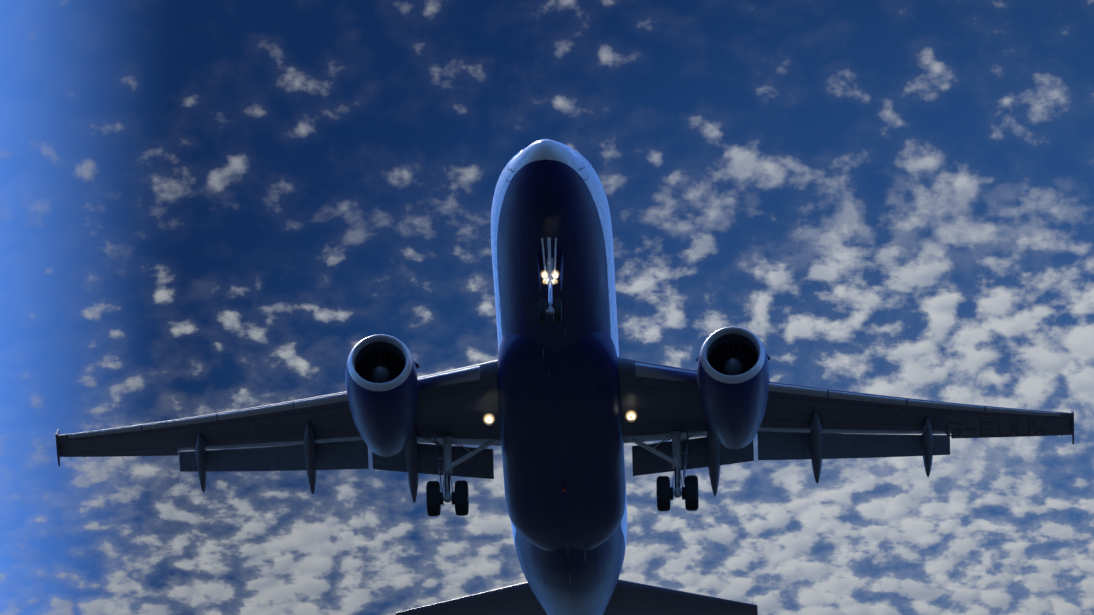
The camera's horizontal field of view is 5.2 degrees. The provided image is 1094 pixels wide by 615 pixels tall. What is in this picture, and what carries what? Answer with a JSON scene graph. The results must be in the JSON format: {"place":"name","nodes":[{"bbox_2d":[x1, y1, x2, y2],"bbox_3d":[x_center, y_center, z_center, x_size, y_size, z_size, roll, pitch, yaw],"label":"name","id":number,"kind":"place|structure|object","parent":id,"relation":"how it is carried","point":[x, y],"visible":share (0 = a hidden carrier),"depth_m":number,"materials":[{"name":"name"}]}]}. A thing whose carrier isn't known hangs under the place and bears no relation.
{"place":"outdoors","nodes":[
{"label":"outdoors","id":0,"kind":"place"},
{"bbox_2d":[0,0,1093,614],"label":"sky","id":1,"kind":"structure","parent":0,"point":[207,206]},
{"bbox_2d":[69,385,1054,456],"bbox_3d":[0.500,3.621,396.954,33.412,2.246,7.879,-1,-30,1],"label":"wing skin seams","id":2,"kind":"object","parent":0,"point":[631,423],"visible":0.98,"depth_m":397.68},
{"bbox_2d":[57,357,1071,456],"bbox_3d":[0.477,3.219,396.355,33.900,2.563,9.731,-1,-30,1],"label":"wing","id":3,"kind":"structure","parent":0,"point":[454,414],"depth_m":396.52,"materials":[{"name":"metal"}]},
{"bbox_2d":[345,327,770,456],"bbox_3d":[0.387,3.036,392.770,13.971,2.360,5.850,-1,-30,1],"label":"engines","id":4,"kind":"object","parent":3,"relation":"on","point":[382,389],"visible":1,"depth_m":391.08,"materials":[{"name":"blue paint"}]},
{"bbox_2d":[491,139,626,614],"bbox_3d":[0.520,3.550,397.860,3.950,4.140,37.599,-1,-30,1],"label":"fuselage","id":5,"kind":"object","parent":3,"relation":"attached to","point":[546,180],"visible":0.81,"depth_m":386.90,"materials":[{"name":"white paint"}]},
{"bbox_2d":[506,165,586,598],"bbox_3d":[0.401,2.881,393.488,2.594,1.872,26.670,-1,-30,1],"label":"antennas","id":6,"kind":"object","parent":5,"relation":"attached to","point":[563,488],"visible":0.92,"depth_m":390.06,"materials":[{"name":"grey paint"}]},
{"bbox_2d":[504,140,593,168],"bbox_3d":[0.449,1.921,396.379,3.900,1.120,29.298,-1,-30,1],"label":"windows","id":7,"kind":"structure","parent":5,"relation":"attached to","point":[566,146],"depth_m":384.21,"materials":[{"name":"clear glass"}]},
{"bbox_2d":[537,237,563,322],"bbox_3d":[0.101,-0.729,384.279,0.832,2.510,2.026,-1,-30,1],"label":"nose landing gear","id":8,"kind":"object","parent":5,"relation":"attached to","point":[550,278],"visible":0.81,"depth_m":384.21,"materials":[{"name":"rubber"}]},
{"bbox_2d":[495,194,623,614],"bbox_3d":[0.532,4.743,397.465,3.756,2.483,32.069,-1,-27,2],"label":"fuselage panel lines","id":9,"kind":"object","parent":5,"relation":"attached to","point":[569,408],"visible":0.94,"depth_m":393.46,"materials":[{"name":"blue"}]},
{"bbox_2d":[497,332,625,550],"bbox_3d":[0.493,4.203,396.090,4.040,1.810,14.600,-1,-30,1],"label":"belly fairing","id":10,"kind":"object","parent":5,"relation":"attached to","point":[549,401],"visible":0.9,"depth_m":394.78,"materials":[{"name":"blue paint"}]},
{"bbox_2d":[396,579,757,614],"bbox_3d":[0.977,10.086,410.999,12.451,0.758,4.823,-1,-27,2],"label":"horizontal stabilizers","id":11,"kind":"object","parent":5,"relation":"attached to","point":[630,598],"visible":0.85,"depth_m":410.99,"materials":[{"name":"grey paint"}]},
{"bbox_2d":[485,412,634,425],"bbox_3d":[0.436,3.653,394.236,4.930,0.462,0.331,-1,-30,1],"label":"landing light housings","id":12,"kind":"object","parent":3,"relation":"attached to","point":[630,420],"visible":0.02,"depth_m":394.12,"materials":[{"name":"glass"}]},
{"bbox_2d":[488,274,632,420],"bbox_3d":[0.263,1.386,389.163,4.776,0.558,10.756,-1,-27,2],"label":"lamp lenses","id":13,"kind":"object","parent":12,"relation":"in","point":[544,275],"depth_m":384.37,"materials":[{"name":"white glass"}]},
{"bbox_2d":[424,429,699,515],"bbox_3d":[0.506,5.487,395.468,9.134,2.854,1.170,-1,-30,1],"label":"gear","id":14,"kind":"object","parent":3,"relation":"attached to","point":[436,499],"visible":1,"depth_m":394.97,"materials":[{"name":"rubber"}]},
{"bbox_2d":[195,411,932,503],"bbox_3d":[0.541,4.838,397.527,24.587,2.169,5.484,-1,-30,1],"label":"flap track fairings","id":15,"kind":"object","parent":3,"relation":"attached to","point":[713,445],"visible":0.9,"depth_m":397.35,"materials":[{"name":"grey paint"}]},
{"bbox_2d":[179,431,949,478],"bbox_3d":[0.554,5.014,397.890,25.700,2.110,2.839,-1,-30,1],"label":"wing flaps","id":16,"kind":"object","parent":3,"relation":"attached to","point":[343,455],"visible":0.75,"depth_m":397.37,"materials":[{"name":"grey paint"}]},
{"bbox_2d":[69,362,1059,437],"bbox_3d":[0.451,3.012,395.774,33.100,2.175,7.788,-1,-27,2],"label":"slats","id":17,"kind":"object","parent":3,"relation":"attached to","point":[473,373],"visible":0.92,"depth_m":395.41,"materials":[{"name":"metal"}]},
{"bbox_2d":[55,406,1073,465],"bbox_3d":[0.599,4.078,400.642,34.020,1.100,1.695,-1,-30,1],"label":"winglets","id":18,"kind":"object","parent":3,"relation":"on","point":[58,433],"visible":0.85,"depth_m":400.46,"materials":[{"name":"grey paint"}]},
{"bbox_2d":[945,420,1047,435],"bbox_3d":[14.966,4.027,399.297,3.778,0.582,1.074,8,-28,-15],"label":"registration letters","id":19,"kind":"object","parent":3,"relation":"on","point":[998,428],"visible":1,"depth_m":399.37,"materials":[{"name":"grey paint"}]}
]}

